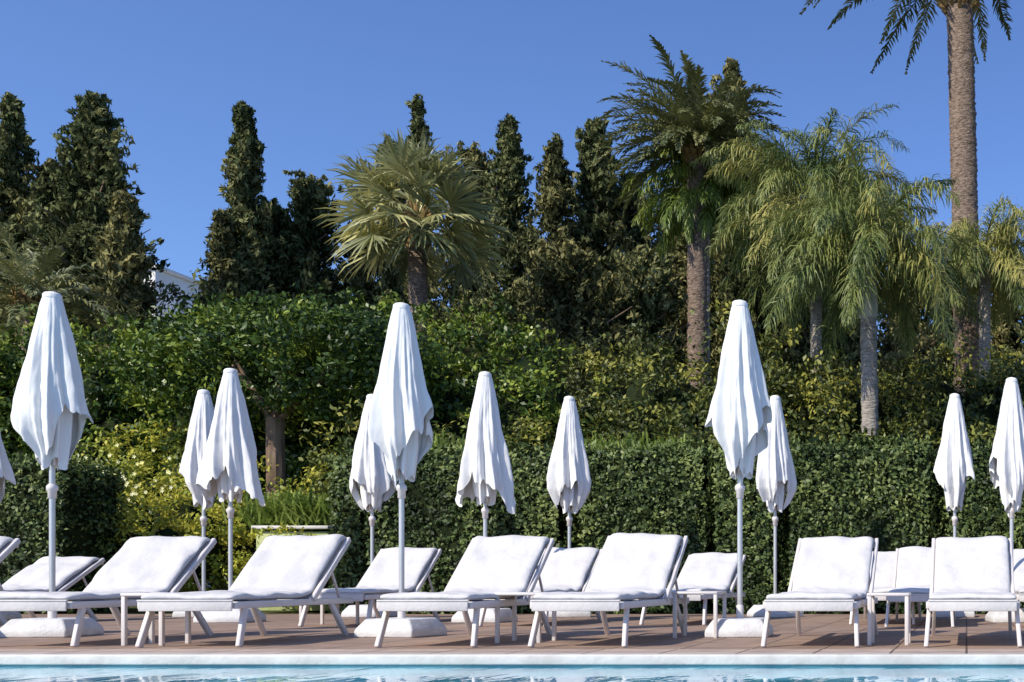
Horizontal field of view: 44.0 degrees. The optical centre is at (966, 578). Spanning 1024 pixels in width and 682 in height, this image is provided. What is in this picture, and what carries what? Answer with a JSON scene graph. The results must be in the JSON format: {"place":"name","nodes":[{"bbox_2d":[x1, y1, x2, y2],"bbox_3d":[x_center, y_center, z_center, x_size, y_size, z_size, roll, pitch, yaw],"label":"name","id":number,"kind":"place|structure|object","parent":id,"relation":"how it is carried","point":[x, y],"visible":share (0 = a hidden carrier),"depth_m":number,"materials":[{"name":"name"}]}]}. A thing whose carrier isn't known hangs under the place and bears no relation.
{"place":"outdoors","nodes":[
{"label":"outdoors","id":0,"kind":"place"},
{"bbox_2d":[21,606,986,613],"bbox_3d":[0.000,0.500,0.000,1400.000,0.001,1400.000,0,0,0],"label":"ground","id":1,"kind":"structure","parent":0,"point":[133,610],"depth_m":16.11,"materials":[{"name":"soil"}]},
{"bbox_2d":[0,91,39,365],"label":"cypress tree","id":2,"kind":"object","parent":1,"relation":"on","point":[16,140],"visible":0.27,"depth_m":33.78,"materials":[{"name":"green plant"}]},
{"bbox_2d":[0,157,68,365],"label":"cypress tree","id":3,"kind":"object","parent":1,"relation":"on","point":[13,194],"visible":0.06,"depth_m":33.58,"materials":[{"name":"green plant"}]},
{"bbox_2d":[0,450,130,613],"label":"clipped hedge","id":4,"kind":"object","parent":1,"relation":"on","point":[87,500],"visible":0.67,"depth_m":15.39,"materials":[{"name":"green plant"}]},
{"bbox_2d":[0,221,136,350],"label":"date palm tree","id":5,"kind":"object","parent":1,"relation":"on","point":[20,291],"visible":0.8,"depth_m":23.77,"materials":[{"name":"green plant"}]},
{"bbox_2d":[0,89,190,360],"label":"cypress tree","id":6,"kind":"object","parent":1,"relation":"on","point":[92,162],"visible":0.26,"depth_m":32.45,"materials":[{"name":"green plant"}]},
{"bbox_2d":[77,189,163,370],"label":"cypress tree","id":7,"kind":"object","parent":1,"relation":"on","point":[123,260],"visible":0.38,"depth_m":30.77,"materials":[{"name":"green plant"}]},
{"bbox_2d":[144,265,210,589],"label":"villa","id":8,"kind":"object","parent":1,"relation":"on","point":[181,281],"visible":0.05,"depth_m":51.08,"materials":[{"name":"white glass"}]},
{"bbox_2d":[0,387,360,589],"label":"background garden shrubs","id":9,"kind":"object","parent":1,"relation":"on","point":[294,465],"visible":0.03,"depth_m":20.23,"materials":[{"name":"green plant"}]},
{"bbox_2d":[69,414,344,591],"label":"sunlit garden shrubs","id":10,"kind":"object","parent":1,"relation":"on","point":[174,513],"visible":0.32,"depth_m":18.38,"materials":[{"name":"green plant"}]},
{"bbox_2d":[77,440,186,511],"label":"daisy flowers","id":11,"kind":"object","parent":10,"relation":"on","point":[136,486],"visible":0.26,"depth_m":17.16,"materials":[{"name":"white plant"}]},
{"bbox_2d":[199,207,248,589],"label":"cypress tree","id":12,"kind":"object","parent":1,"relation":"on","point":[220,260],"visible":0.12,"depth_m":32.84,"materials":[{"name":"green plant"}]},
{"bbox_2d":[195,99,289,362],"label":"cypress tree","id":13,"kind":"object","parent":1,"relation":"on","point":[243,173],"visible":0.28,"depth_m":33.72,"materials":[{"name":"green plant"}]},
{"bbox_2d":[220,521,341,612],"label":"border plants","id":14,"kind":"object","parent":1,"relation":"on","point":[254,535],"visible":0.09,"depth_m":15.88,"materials":[{"name":"green plant"}]},
{"bbox_2d":[107,288,454,499],"bbox_3d":[-12.164,-2.335,19.780,5.846,5.616,3.252,0,0,0],"label":"laurel tree","id":15,"kind":"object","parent":1,"relation":"on","point":[160,358],"visible":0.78,"depth_m":19.13,"materials":[{"name":"green plant"}]},
{"bbox_2d":[251,194,313,363],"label":"cypress tree","id":16,"kind":"object","parent":1,"relation":"on","point":[282,226],"visible":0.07,"depth_m":34.90,"materials":[{"name":"green plant"}]},
{"bbox_2d":[256,532,331,610],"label":"wall","id":17,"kind":"structure","parent":1,"relation":"on","point":[311,607],"depth_m":16.40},
{"bbox_2d":[251,526,337,531],"bbox_3d":[-9.961,-0.762,16.980,1.131,0.050,1.300,0,0,0],"label":"cap","id":18,"kind":"object","parent":17,"relation":"on","point":[316,528],"visible":0.55,"depth_m":16.33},
{"bbox_2d":[222,488,315,523],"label":"spiky garden plant","id":19,"kind":"object","parent":18,"relation":"on","point":[266,507],"visible":0.48,"depth_m":16.83,"materials":[{"name":"green plant"}]},
{"bbox_2d":[214,494,332,530],"bbox_3d":[-10.596,-1.027,16.982,1.839,0.567,1.720,0,0,41],"label":"spiky garden plant","id":20,"kind":"object","parent":18,"relation":"on","point":[250,523],"visible":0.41,"depth_m":16.82,"materials":[{"name":"green plant"}]},
{"bbox_2d":[240,488,333,524],"bbox_3d":[-10.223,-1.103,17.067,1.938,0.584,1.544,0,0,0],"label":"spiky garden plant","id":21,"kind":"object","parent":18,"relation":"on","point":[296,496],"visible":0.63,"depth_m":16.81,"materials":[{"name":"green plant"}]},
{"bbox_2d":[237,492,337,525],"bbox_3d":[-10.167,-1.064,16.986,1.919,0.549,1.475,0,0,-23],"label":"spiky garden plant","id":22,"kind":"object","parent":18,"relation":"on","point":[324,513],"visible":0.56,"depth_m":16.81,"materials":[{"name":"green plant"}]},
{"bbox_2d":[0,282,611,590],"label":"laurel shrubs","id":23,"kind":"object","parent":1,"relation":"on","point":[455,393],"visible":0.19,"depth_m":21.14,"materials":[{"name":"green plant"}]},
{"bbox_2d":[278,168,361,362],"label":"cypress tree","id":24,"kind":"object","parent":1,"relation":"on","point":[309,195],"visible":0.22,"depth_m":35.70,"materials":[{"name":"green plant"}]},
{"bbox_2d":[324,443,376,613],"bbox_3d":[-8.480,-0.676,15.836,0.860,2.366,1.676,0,0,0],"label":"clipped hedge","id":25,"kind":"object","parent":1,"relation":"on","point":[348,522],"visible":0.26,"depth_m":15.20,"materials":[{"name":"green plant"}]},
{"bbox_2d":[326,220,394,370],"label":"cypress tree","id":26,"kind":"object","parent":1,"relation":"on","point":[352,281],"visible":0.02,"depth_m":36.59,"materials":[{"name":"green plant"}]},
{"bbox_2d":[340,134,439,311],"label":"cypress tree","id":27,"kind":"object","parent":1,"relation":"on","point":[380,286],"visible":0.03,"depth_m":37.23,"materials":[{"name":"green plant"}]},
{"bbox_2d":[384,93,441,318],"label":"cypress tree","id":28,"kind":"object","parent":1,"relation":"on","point":[418,124],"visible":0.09,"depth_m":37.83,"materials":[{"name":"green plant"}]},
{"bbox_2d":[313,127,513,348],"bbox_3d":[-12.837,-5.025,25.932,4.372,11.090,4.478,0,0,0],"label":"fan palm tree","id":29,"kind":"object","parent":1,"relation":"on","point":[411,236],"visible":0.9,"depth_m":25.61,"materials":[{"name":"green plant"}]},
{"bbox_2d":[432,433,466,454],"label":"spiky garden plant","id":30,"kind":"object","parent":1,"relation":"on","point":[458,444],"visible":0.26,"depth_m":17.26,"materials":[{"name":"green plant"}]},
{"bbox_2d":[395,140,528,358],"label":"cypress tree","id":31,"kind":"object","parent":1,"relation":"on","point":[477,156],"visible":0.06,"depth_m":36.37,"materials":[{"name":"green plant"}]},
{"bbox_2d":[358,437,590,613],"bbox_3d":[-6.892,-0.720,15.837,3.082,2.455,1.733,0,0,0],"label":"clipped hedge","id":32,"kind":"object","parent":1,"relation":"on","point":[436,516],"visible":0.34,"depth_m":15.23,"materials":[{"name":"green plant"}]},
{"bbox_2d":[437,113,538,362],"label":"cypress tree","id":33,"kind":"object","parent":1,"relation":"on","point":[507,183],"visible":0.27,"depth_m":35.66,"materials":[{"name":"green plant"}]},
{"bbox_2d":[0,614,1023,648],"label":"pool deck","id":34,"kind":"structure","parent":1,"relation":"on","point":[818,631],"depth_m":9.08,"materials":[{"name":"wood"}]},
{"bbox_2d":[0,536,20,625],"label":"sun lounger","id":35,"kind":"object","parent":34,"relation":"on","point":[8,545],"visible":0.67,"depth_m":9.23,"materials":[{"name":"white fabric"}]},
{"bbox_2d":[0,432,21,619],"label":"closed patio umbrella","id":36,"kind":"object","parent":34,"relation":"on","point":[6,472],"visible":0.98,"depth_m":12.70,"materials":[{"name":"white fabric"}]},
{"bbox_2d":[0,291,103,637],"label":"closed patio umbrella","id":37,"kind":"object","parent":34,"relation":"on","point":[50,414],"visible":0.99,"depth_m":9.00,"materials":[{"name":"white fabric"}]},
{"bbox_2d":[2,556,104,620],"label":"sun lounger","id":38,"kind":"object","parent":34,"relation":"on","point":[71,571],"visible":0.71,"depth_m":12.26,"materials":[{"name":"white fabric"}]},
{"bbox_2d":[0,536,216,646],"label":"sun lounger","id":39,"kind":"object","parent":34,"relation":"on","point":[148,564],"visible":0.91,"depth_m":8.80,"materials":[{"name":"white fabric"}]},
{"bbox_2d":[120,593,190,645],"bbox_3d":[-5.799,0.284,7.950,0.300,0.371,0.300,0,0,0],"label":"side table","id":40,"kind":"object","parent":34,"relation":"on","point":[124,619],"visible":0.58,"depth_m":7.82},
{"bbox_2d":[172,389,215,617],"bbox_3d":[-9.481,-0.944,13.800,0.500,2.828,0.500,0,0,-15],"label":"closed patio umbrella","id":41,"kind":"object","parent":34,"relation":"on","point":[202,416],"visible":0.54,"depth_m":13.68,"materials":[{"name":"white fabric"}]},
{"bbox_2d":[193,368,265,622],"bbox_3d":[-8.010,-0.914,12.101,0.610,2.768,0.500,0,0,-6],"label":"closed patio umbrella","id":42,"kind":"object","parent":34,"relation":"on","point":[228,470],"visible":1,"depth_m":12.01,"materials":[{"name":"white fabric"}]},
{"bbox_2d":[135,534,353,647],"bbox_3d":[-5.426,0.054,8.482,0.673,0.861,1.840,0,0,-6],"label":"sun lounger","id":43,"kind":"object","parent":34,"relation":"on","point":[280,571],"visible":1,"depth_m":8.77,"materials":[{"name":"white fabric"}]},
{"bbox_2d":[299,601,358,625],"bbox_3d":[-6.481,0.284,11.300,0.400,0.371,0.400,0,0,0],"label":"side table","id":44,"kind":"object","parent":34,"relation":"on","point":[338,609],"visible":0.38,"depth_m":11.47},
{"bbox_2d":[341,394,397,617],"bbox_3d":[-7.397,-0.915,13.800,0.542,2.771,0.500,0,0,0],"label":"closed patio umbrella","id":45,"kind":"object","parent":34,"relation":"on","point":[371,478],"visible":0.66,"depth_m":13.69,"materials":[{"name":"white fabric"}]},
{"bbox_2d":[298,547,441,626],"bbox_3d":[-6.265,0.061,11.786,0.673,0.846,1.840,0,0,-3],"label":"sun lounger","id":46,"kind":"object","parent":34,"relation":"on","point":[380,577],"visible":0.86,"depth_m":12.13,"materials":[{"name":"white fabric"}]},
{"bbox_2d":[354,302,446,637],"bbox_3d":[-4.635,-0.898,9.101,0.513,2.736,0.500,0,0,6],"label":"closed patio umbrella","id":47,"kind":"object","parent":34,"relation":"on","point":[400,431],"visible":1,"depth_m":8.99,"materials":[{"name":"white fabric"}]},
{"bbox_2d":[374,535,554,647],"bbox_3d":[-3.757,0.058,8.486,0.673,0.852,1.840,0,0,-3],"label":"sun lounger","id":48,"kind":"object","parent":34,"relation":"on","point":[487,568],"visible":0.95,"depth_m":8.78,"materials":[{"name":"white fabric"}]},
{"bbox_2d":[451,371,517,622],"bbox_3d":[-5.246,-0.896,12.100,0.675,2.733,0.500,0,0,4],"label":"closed patio umbrella","id":49,"kind":"object","parent":34,"relation":"on","point":[486,474],"visible":0.99,"depth_m":11.99,"materials":[{"name":"white fabric"}]},
{"bbox_2d":[494,592,556,642],"bbox_3d":[-3.291,0.284,8.300,0.340,0.371,0.340,0,0,0],"label":"side table","id":50,"kind":"object","parent":34,"relation":"on","point":[514,595],"visible":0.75,"depth_m":8.17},
{"bbox_2d":[479,547,601,626],"bbox_3d":[-4.465,0.060,11.787,0.673,0.848,1.840,0,0,0],"label":"sun lounger","id":51,"kind":"object","parent":34,"relation":"on","point":[566,569],"visible":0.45,"depth_m":12.19,"materials":[{"name":"white fabric"}]},
{"bbox_2d":[546,396,590,617],"bbox_3d":[-4.940,-0.903,13.798,0.522,2.747,0.500,0,0,-20],"label":"closed patio umbrella","id":52,"kind":"object","parent":34,"relation":"on","point":[568,478],"visible":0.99,"depth_m":13.69,"materials":[{"name":"white fabric"}]},
{"bbox_2d":[528,533,688,647],"bbox_3d":[-2.669,0.049,8.487,0.673,0.870,1.840,0,0,0],"label":"sun lounger","id":53,"kind":"object","parent":34,"relation":"on","point":[632,570],"visible":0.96,"depth_m":8.79,"materials":[{"name":"white fabric"}]},
{"bbox_2d":[639,552,745,625],"bbox_3d":[-2.940,0.086,12.097,0.673,0.796,1.860,0,0,2],"label":"sun lounger","id":54,"kind":"object","parent":34,"relation":"on","point":[712,571],"visible":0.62,"depth_m":12.45,"materials":[{"name":"white fabric"}]},
{"bbox_2d":[672,591,726,637],"bbox_3d":[-2.160,0.284,9.000,0.360,0.371,0.360,0,0,0],"label":"side table","id":55,"kind":"object","parent":34,"relation":"on","point":[685,593],"visible":0.88,"depth_m":8.83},
{"bbox_2d":[705,300,772,637],"bbox_3d":[-1.871,-0.908,9.099,0.550,2.757,0.500,0,0,-5],"label":"closed patio umbrella","id":56,"kind":"object","parent":34,"relation":"on","point":[739,418],"visible":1,"depth_m":8.98,"materials":[{"name":"white fabric"}]},
{"bbox_2d":[747,395,802,617],"bbox_3d":[-2.389,-0.907,13.788,0.500,2.755,0.559,0,0,40],"label":"closed patio umbrella","id":57,"kind":"object","parent":34,"relation":"on","point":[776,480],"visible":0.84,"depth_m":13.69,"materials":[{"name":"white fabric"}]},
{"bbox_2d":[761,536,878,647],"bbox_3d":[-1.073,0.063,8.487,0.673,0.843,1.840,0,0,0],"label":"sun lounger","id":58,"kind":"object","parent":34,"relation":"on","point":[830,573],"visible":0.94,"depth_m":8.79,"materials":[{"name":"white fabric"}]},
{"bbox_2d":[849,551,921,624],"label":"sun lounger","id":59,"kind":"object","parent":34,"relation":"on","point":[884,573],"visible":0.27,"depth_m":12.55,"materials":[{"name":"white fabric"}]},
{"bbox_2d":[867,593,910,644],"bbox_3d":[-0.555,0.284,8.000,0.300,0.371,0.300,0,0,0],"label":"side table","id":60,"kind":"object","parent":34,"relation":"on","point":[870,618],"visible":1,"depth_m":7.85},
{"bbox_2d":[885,546,955,627],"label":"sun lounger","id":61,"kind":"object","parent":34,"relation":"on","point":[912,567],"visible":0.57,"depth_m":11.93,"materials":[{"name":"white fabric"}]},
{"bbox_2d":[933,393,974,617],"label":"closed patio umbrella","id":62,"kind":"object","parent":34,"relation":"on","point":[953,470],"visible":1,"depth_m":13.68,"materials":[{"name":"white fabric"}]},
{"bbox_2d":[924,536,1021,647],"bbox_3d":[0.045,0.061,8.487,0.673,0.846,1.840,0,0,0],"label":"sun lounger","id":63,"kind":"object","parent":34,"relation":"on","point":[973,574],"visible":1,"depth_m":8.80,"materials":[{"name":"white fabric"}]},
{"bbox_2d":[985,377,1023,622],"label":"closed patio umbrella","id":64,"kind":"object","parent":34,"relation":"on","point":[1006,466],"visible":1,"depth_m":11.98,"materials":[{"name":"white fabric"}]},
{"bbox_2d":[1013,549,1023,626],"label":"sun lounger","id":65,"kind":"object","parent":34,"relation":"on","point":[1018,561],"visible":0.81,"depth_m":12.06,"materials":[{"name":"white fabric"}]},
{"bbox_2d":[0,654,1023,665],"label":"swimming pool","id":66,"kind":"structure","parent":1,"relation":"in","point":[511,659],"depth_m":6.80,"materials":[{"name":"tile"}]},
{"bbox_2d":[0,666,1023,681],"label":"pool water","id":67,"kind":"structure","parent":66,"relation":"in","point":[511,673],"depth_m":6.25,"materials":[{"name":"blue liquid"}]},
{"bbox_2d":[512,132,592,324],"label":"cypress tree","id":68,"kind":"object","parent":1,"relation":"on","point":[556,186],"visible":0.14,"depth_m":33.70,"materials":[{"name":"green plant"}]},
{"bbox_2d":[502,237,650,403],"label":"cypress tree","id":69,"kind":"object","parent":1,"relation":"on","point":[570,282],"visible":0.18,"depth_m":28.56,"materials":[{"name":"green plant"}]},
{"bbox_2d":[143,261,1023,399],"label":"distant trees","id":70,"kind":"object","parent":1,"relation":"on","point":[193,295],"depth_m":40.56,"materials":[{"name":"green plant"}]},
{"bbox_2d":[566,116,639,331],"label":"cypress tree","id":71,"kind":"object","parent":1,"relation":"on","point":[592,183],"visible":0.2,"depth_m":34.68,"materials":[{"name":"green plant"}]},
{"bbox_2d":[584,432,678,454],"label":"spiky garden plant","id":72,"kind":"object","parent":1,"relation":"on","point":[623,442],"visible":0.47,"depth_m":17.29,"materials":[{"name":"green plant"}]},
{"bbox_2d":[600,170,674,337],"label":"cypress tree","id":73,"kind":"object","parent":1,"relation":"on","point":[634,232],"visible":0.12,"depth_m":35.70,"materials":[{"name":"green plant"}]},
{"bbox_2d":[591,430,688,455],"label":"spiky garden plant","id":74,"kind":"object","parent":1,"relation":"on","point":[634,439],"visible":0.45,"depth_m":17.27,"materials":[{"name":"green plant"}]},
{"bbox_2d":[605,248,687,385],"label":"cypress tree","id":75,"kind":"object","parent":1,"relation":"on","point":[651,301],"visible":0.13,"depth_m":29.63,"materials":[{"name":"green plant"}]},
{"bbox_2d":[571,437,724,613],"bbox_3d":[-4.413,-0.729,15.850,2.131,2.482,1.726,0,0,0],"label":"clipped hedge","id":76,"kind":"object","parent":1,"relation":"on","point":[652,491],"visible":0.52,"depth_m":15.25,"materials":[{"name":"green plant"}]},
{"bbox_2d":[294,361,1023,567],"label":"garden shrubs","id":77,"kind":"object","parent":1,"relation":"on","point":[699,436],"visible":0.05,"depth_m":18.43,"materials":[{"name":"green plant"}]},
{"bbox_2d":[433,430,464,455],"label":"spiky garden plant","id":78,"kind":"object","parent":77,"relation":"on","point":[437,438],"visible":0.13,"depth_m":17.37,"materials":[{"name":"green plant"}]},
{"bbox_2d":[531,431,646,450],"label":"spiky garden plant","id":79,"kind":"object","parent":77,"relation":"on","point":[602,445],"visible":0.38,"depth_m":17.33,"materials":[{"name":"green plant"}]},
{"bbox_2d":[641,428,714,456],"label":"spiky garden plant","id":80,"kind":"object","parent":77,"relation":"on","point":[681,439],"visible":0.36,"depth_m":17.28,"materials":[{"name":"green plant"}]},
{"bbox_2d":[644,185,710,368],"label":"cypress tree","id":81,"kind":"object","parent":1,"relation":"on","point":[681,250],"visible":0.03,"depth_m":35.41,"materials":[{"name":"green plant"}]},
{"bbox_2d":[591,34,801,388],"bbox_3d":[-7.237,-6.578,29.986,5.784,14.197,5.536,0,0,0],"label":"date palm tree","id":82,"kind":"object","parent":1,"relation":"on","point":[685,124],"visible":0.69,"depth_m":29.43,"materials":[{"name":"green plant"}]},
{"bbox_2d":[621,133,776,380],"bbox_3d":[-7.367,-5.810,30.953,4.355,12.660,4.178,0,0,-26],"label":"queen palm tree","id":83,"kind":"object","parent":1,"relation":"on","point":[678,209],"visible":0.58,"depth_m":30.09,"materials":[{"name":"green plant"}]},
{"bbox_2d":[675,56,806,382],"bbox_3d":[-7.595,-8.218,35.826,5.181,17.375,5.400,0,0,0],"label":"cypress tree","id":84,"kind":"object","parent":1,"relation":"on","point":[716,281],"visible":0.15,"depth_m":35.14,"materials":[{"name":"green plant"}]},
{"bbox_2d":[703,440,796,613],"bbox_3d":[-3.019,-0.720,15.853,1.278,2.464,1.757,0,0,0],"label":"clipped hedge","id":85,"kind":"object","parent":1,"relation":"on","point":[758,552],"visible":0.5,"depth_m":15.20,"materials":[{"name":"green plant"}]},
{"bbox_2d":[710,142,797,393],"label":"cypress tree","id":86,"kind":"object","parent":1,"relation":"on","point":[759,307],"visible":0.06,"depth_m":36.17,"materials":[{"name":"green plant"}]},
{"bbox_2d":[495,294,1023,455],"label":"mixed garden shrubs","id":87,"kind":"object","parent":1,"relation":"on","point":[816,407],"visible":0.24,"depth_m":21.54,"materials":[{"name":"green plant"}]},
{"bbox_2d":[691,102,920,390],"bbox_3d":[-3.297,-4.765,22.942,4.846,10.571,5.096,0,0,0],"label":"queen palm tree","id":88,"kind":"object","parent":1,"relation":"on","point":[793,177],"visible":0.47,"depth_m":22.38,"materials":[{"name":"green plant"}]},
{"bbox_2d":[759,155,917,396],"bbox_3d":[-4.132,-6.628,35.911,6.177,14.195,6.352,0,0,0],"label":"cypress tree","id":89,"kind":"object","parent":1,"relation":"on","point":[803,344],"visible":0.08,"depth_m":35.28,"materials":[{"name":"green plant"}]},
{"bbox_2d":[778,432,941,613],"bbox_3d":[-1.466,-0.765,15.848,2.359,2.550,1.727,0,0,0],"label":"clipped hedge","id":90,"kind":"object","parent":1,"relation":"on","point":[873,488],"visible":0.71,"depth_m":15.24,"materials":[{"name":"green plant"}]},
{"bbox_2d":[745,129,993,442],"bbox_3d":[-1.625,-3.299,19.002,4.221,7.638,4.369,0,0,0],"label":"queen palm tree","id":91,"kind":"object","parent":1,"relation":"on","point":[859,290],"visible":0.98,"depth_m":18.49,"materials":[{"name":"green plant"}]},
{"bbox_2d":[841,234,953,401],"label":"cypress tree","id":92,"kind":"object","parent":1,"relation":"on","point":[926,339],"visible":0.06,"depth_m":34.32,"materials":[{"name":"green plant"}]},
{"bbox_2d":[799,0,1012,396],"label":"date palm tree","id":93,"kind":"object","parent":1,"relation":"on","point":[959,15],"visible":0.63,"depth_m":27.76,"materials":[{"name":"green plant"}]},
{"bbox_2d":[900,192,1023,381],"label":"queen palm tree","id":94,"kind":"object","parent":1,"relation":"on","point":[984,277],"visible":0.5,"depth_m":25.48,"materials":[{"name":"green plant"}]},
{"bbox_2d":[934,437,1023,613],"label":"clipped hedge","id":95,"kind":"object","parent":1,"relation":"on","point":[983,513],"visible":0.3,"depth_m":15.21,"materials":[{"name":"green plant"}]},
{"bbox_2d":[990,231,1023,385],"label":"cypress tree","id":96,"kind":"object","parent":1,"relation":"on","point":[1005,336],"visible":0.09,"depth_m":37.66,"materials":[{"name":"green plant"}]},
{"bbox_2d":[0,649,1023,653],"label":"pool edge paving","id":97,"kind":"structure","parent":0,"point":[511,651],"depth_m":7.14,"materials":[{"name":"stone"}]},
{"bbox_2d":[0,0,1023,351],"label":"sky","id":98,"kind":"structure","parent":0,"point":[322,80],"materials":[{"name":"blue"}]},
{"bbox_2d":[919,281,1015,386],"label":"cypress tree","id":99,"kind":"object","parent":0,"point":[946,365],"visible":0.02,"depth_m":34.28,"materials":[{"name":"green plant"}]},
{"bbox_2d":[1004,270,1023,374],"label":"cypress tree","id":100,"kind":"object","parent":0,"point":[1018,330],"visible":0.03,"depth_m":36.59,"materials":[{"name":"green plant"}]}
]}

